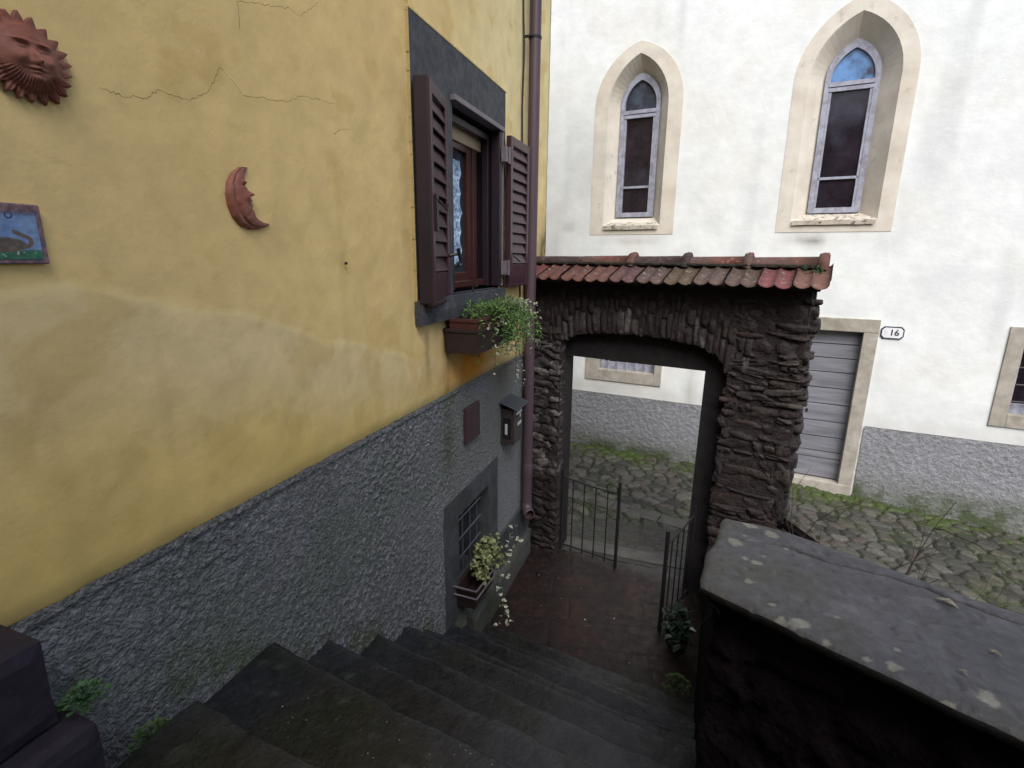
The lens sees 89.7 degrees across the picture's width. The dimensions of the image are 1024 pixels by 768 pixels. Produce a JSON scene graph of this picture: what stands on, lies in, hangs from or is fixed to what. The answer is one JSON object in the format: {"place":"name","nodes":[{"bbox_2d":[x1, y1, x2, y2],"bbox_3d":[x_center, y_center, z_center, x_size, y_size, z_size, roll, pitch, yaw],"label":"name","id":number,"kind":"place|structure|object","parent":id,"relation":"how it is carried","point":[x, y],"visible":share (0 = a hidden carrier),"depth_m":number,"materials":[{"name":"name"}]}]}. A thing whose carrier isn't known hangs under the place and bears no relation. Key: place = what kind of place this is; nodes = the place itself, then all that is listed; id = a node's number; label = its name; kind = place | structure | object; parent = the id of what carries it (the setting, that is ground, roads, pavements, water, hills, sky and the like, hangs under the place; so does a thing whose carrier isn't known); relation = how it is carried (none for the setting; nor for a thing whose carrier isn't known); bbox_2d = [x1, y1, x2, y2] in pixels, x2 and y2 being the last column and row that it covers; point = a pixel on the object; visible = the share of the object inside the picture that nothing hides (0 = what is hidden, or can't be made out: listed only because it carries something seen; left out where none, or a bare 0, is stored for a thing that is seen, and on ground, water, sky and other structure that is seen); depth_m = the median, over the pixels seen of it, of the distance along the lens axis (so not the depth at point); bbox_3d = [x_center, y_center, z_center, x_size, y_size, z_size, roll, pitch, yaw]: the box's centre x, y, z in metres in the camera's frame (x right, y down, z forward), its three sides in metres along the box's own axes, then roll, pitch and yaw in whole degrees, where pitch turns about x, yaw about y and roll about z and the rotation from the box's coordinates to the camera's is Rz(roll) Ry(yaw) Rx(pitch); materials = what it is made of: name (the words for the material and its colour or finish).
{"place":"outdoors","nodes":[
{"label":"outdoors","id":0,"kind":"place"},
{"bbox_2d":[489,545,701,703],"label":"courtyard","id":1,"kind":"structure","parent":0,"point":[556,599],"depth_m":4.26,"materials":[{"name":"tile"}]},
{"bbox_2d":[117,623,696,767],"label":"stone stairs","id":2,"kind":"structure","parent":1,"relation":"on","point":[489,695],"depth_m":1.93,"materials":[{"name":"grey stone"}]},
{"bbox_2d":[127,716,169,753],"bbox_3d":[-0.967,0.950,1.384,0.119,0.078,0.118,5,15,19],"label":"weed","id":3,"kind":"object","parent":2,"relation":"on","point":[145,734],"visible":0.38,"depth_m":1.38,"materials":[{"name":"green plant"}]},
{"bbox_2d":[662,672,691,695],"bbox_3d":[1.038,1.880,3.240,0.178,0.090,0.181,5,15,19],"label":"weed","id":4,"kind":"object","parent":2,"relation":"on","point":[678,684],"visible":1,"depth_m":3.24,"materials":[{"name":"green plant"}]},
{"bbox_2d":[694,596,713,761],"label":"side wall","id":5,"kind":"structure","parent":2,"relation":"on","point":[706,630],"depth_m":2.61,"materials":[{"name":"black stone"}]},
{"bbox_2d":[695,518,1023,767],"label":"parapet wall","id":6,"kind":"structure","parent":2,"relation":"on","point":[822,656],"depth_m":1.29,"materials":[{"name":"grey stone"}]},
{"bbox_2d":[937,598,958,608],"bbox_3d":[1.110,0.557,1.311,0.044,0.011,0.028,5,15,19],"label":"fallen leaf","id":7,"kind":"object","parent":6,"relation":"on","point":[950,601],"visible":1,"depth_m":1.31,"materials":[{"name":"beige plant"}]},
{"bbox_2d":[660,602,695,654],"bbox_3d":[1.223,1.810,3.830,0.278,0.388,0.282,-5,15,-20],"label":"potted shrub","id":8,"kind":"object","parent":1,"relation":"on","point":[677,635],"visible":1,"depth_m":3.79,"materials":[{"name":"green plant"}]},
{"bbox_2d":[528,252,833,601],"bbox_3d":[1.223,0.488,4.558,2.370,3.209,0.852,9,16,31],"label":"arched gateway","id":9,"kind":"object","parent":1,"relation":"on","point":[741,331],"visible":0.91,"depth_m":4.06,"materials":[{"name":"stone"}]},
{"bbox_2d":[560,469,621,568],"bbox_3d":[0.739,1.281,4.936,0.602,0.880,0.026,9,16,32],"label":"iron gate leaf","id":10,"kind":"object","parent":9,"relation":"attached to","point":[619,488],"visible":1,"depth_m":4.89,"materials":[{"name":"black metal"}]},
{"bbox_2d":[657,506,696,630],"bbox_3d":[1.347,1.478,4.176,0.026,0.870,0.576,12,18,39],"label":"iron gate leaf","id":11,"kind":"object","parent":9,"relation":"attached to","point":[668,541],"visible":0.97,"depth_m":4.11,"materials":[{"name":"black metal"}]},
{"bbox_2d":[561,442,1023,614],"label":"street","id":12,"kind":"structure","parent":0,"point":[871,535],"depth_m":5.79,"materials":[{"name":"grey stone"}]},
{"bbox_2d":[0,0,551,767],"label":"yellow house","id":13,"kind":"structure","parent":12,"relation":"on","point":[230,448],"depth_m":1.76,"materials":[{"name":"paint"}]},
{"bbox_2d":[0,202,49,263],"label":"painted tile","id":14,"kind":"object","parent":13,"relation":"attached to","point":[22,239],"visible":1,"depth_m":1.11,"materials":[{"name":"ceramic"}]},
{"bbox_2d":[0,9,72,105],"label":"sun ornament","id":15,"kind":"object","parent":13,"relation":"attached to","point":[33,66],"visible":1,"depth_m":1.09,"materials":[{"name":"ceramic"}]},
{"bbox_2d":[0,624,105,767],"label":"doorstep","id":16,"kind":"object","parent":13,"relation":"attached to","point":[37,730],"visible":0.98,"depth_m":1.02,"materials":[{"name":"stone"}]},
{"bbox_2d":[56,677,112,716],"bbox_3d":[-0.923,0.666,1.110,0.094,0.051,0.093,5,15,19],"label":"weed","id":17,"kind":"object","parent":16,"relation":"on","point":[81,697],"visible":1,"depth_m":1.10,"materials":[{"name":"green plant"}]},
{"bbox_2d":[225,167,268,229],"bbox_3d":[-0.843,-0.599,1.661,0.035,0.193,0.166,5,15,19],"label":"moon ornament","id":18,"kind":"object","parent":13,"relation":"attached to","point":[238,195],"visible":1,"depth_m":1.62,"materials":[{"name":"ceramic"}]},
{"bbox_2d":[443,456,497,630],"bbox_3d":[-0.427,1.131,3.878,0.318,0.950,0.970,5,15,19],"label":"basement window","id":19,"kind":"structure","parent":13,"relation":"in","point":[472,514],"depth_m":3.80,"materials":[{"name":"stone"}]},
{"bbox_2d":[464,400,479,444],"bbox_3d":[-0.275,0.263,3.561,0.024,0.250,0.235,5,15,19],"label":"metal plaque","id":20,"kind":"object","parent":13,"relation":"attached to","point":[471,422],"visible":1,"depth_m":3.53,"materials":[{"name":"brown metal"}]},
{"bbox_2d":[453,554,499,609],"bbox_3d":[-0.250,1.456,3.713,0.203,0.230,0.414,5,15,19],"label":"basement planter","id":21,"kind":"object","parent":13,"relation":"attached to","point":[471,590],"visible":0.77,"depth_m":3.65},
{"bbox_2d":[470,524,522,626],"bbox_3d":[-0.091,1.425,3.918,0.281,0.784,0.722,5,15,19],"label":"bushy plant","id":22,"kind":"object","parent":21,"relation":"in","point":[483,559],"visible":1,"depth_m":3.68,"materials":[{"name":"green plant"}]},
{"bbox_2d":[450,94,504,292],"bbox_3d":[-0.377,-1.170,3.413,0.403,1.123,0.830,5,15,19],"label":"window","id":23,"kind":"structure","parent":13,"relation":"in","point":[477,168],"depth_m":3.57,"materials":[{"name":"brown wood"}]},
{"bbox_2d":[443,313,513,354],"bbox_3d":[-0.195,-0.349,3.322,0.235,0.205,0.642,5,15,19],"label":"flower trough","id":24,"kind":"object","parent":13,"relation":"attached to","point":[463,336],"visible":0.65,"depth_m":3.05,"materials":[{"name":"ceramic"}]},
{"bbox_2d":[461,279,542,387],"bbox_3d":[-0.022,-0.287,3.497,0.368,0.846,1.044,5,15,19],"label":"trailing plant","id":25,"kind":"object","parent":24,"relation":"in","point":[512,309],"visible":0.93,"depth_m":3.37,"materials":[{"name":"green plant"}]},
{"bbox_2d":[499,393,528,444],"bbox_3d":[0.011,0.293,4.237,0.165,0.366,0.300,5,15,19],"label":"mailbox","id":26,"kind":"object","parent":13,"relation":"attached to","point":[511,421],"visible":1,"depth_m":4.16,"materials":[{"name":"metal"}]},
{"bbox_2d":[568,488,688,530],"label":"gutter slabs","id":27,"kind":"structure","parent":12,"relation":"on","point":[678,523],"depth_m":5.95,"materials":[{"name":"grey stone"}]},
{"bbox_2d":[545,0,1023,536],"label":"white building","id":28,"kind":"structure","parent":12,"relation":"on","point":[875,148],"depth_m":6.05,"materials":[{"name":"paint"}]},
{"bbox_2d":[585,357,661,386],"bbox_3d":[1.657,-0.606,7.499,1.116,1.155,0.220,7,15,26],"label":"barred window","id":29,"kind":"structure","parent":28,"relation":"in","point":[610,370],"depth_m":7.55,"materials":[{"name":"grey stone"}]},
{"bbox_2d":[590,40,683,234],"bbox_3d":[1.667,-3.217,6.859,1.144,2.360,0.237,7,15,26],"label":"pointed window","id":30,"kind":"structure","parent":28,"relation":"in","point":[639,107],"depth_m":6.88,"materials":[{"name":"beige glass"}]},
{"bbox_2d":[794,330,861,478],"bbox_3d":[3.824,0.253,6.624,0.870,1.934,0.062,7,15,26],"label":"door","id":31,"kind":"structure","parent":28,"relation":"in","point":[832,369],"depth_m":6.50,"materials":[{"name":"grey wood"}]},
{"bbox_2d":[775,0,920,232],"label":"pointed window","id":32,"kind":"structure","parent":28,"relation":"in","point":[856,80],"depth_m":5.83,"materials":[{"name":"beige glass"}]},
{"bbox_2d":[880,326,904,339],"bbox_3d":[4.413,-0.593,5.971,0.226,0.145,0.020,7,15,26],"label":"house number sign","id":33,"kind":"object","parent":28,"relation":"attached to","point":[888,332],"visible":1,"depth_m":5.96,"materials":[{"name":"white ceramic"}]},
{"bbox_2d":[987,326,1023,429],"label":"barred window","id":34,"kind":"structure","parent":28,"relation":"in","point":[1007,409],"depth_m":5.63,"materials":[{"name":"grey stone"}]},
{"bbox_2d":[686,462,1023,657],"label":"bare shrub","id":35,"kind":"object","parent":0,"point":[914,560],"visible":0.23,"depth_m":2.52,"materials":[{"name":"brown plant"}]},
{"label":"planting bed","id":36,"kind":"structure","parent":0,"visible":0},
{"bbox_2d":[777,518,818,542],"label":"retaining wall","id":37,"kind":"structure","parent":36,"relation":"on","point":[797,531],"depth_m":3.82,"materials":[{"name":"black stone"}]}
]}

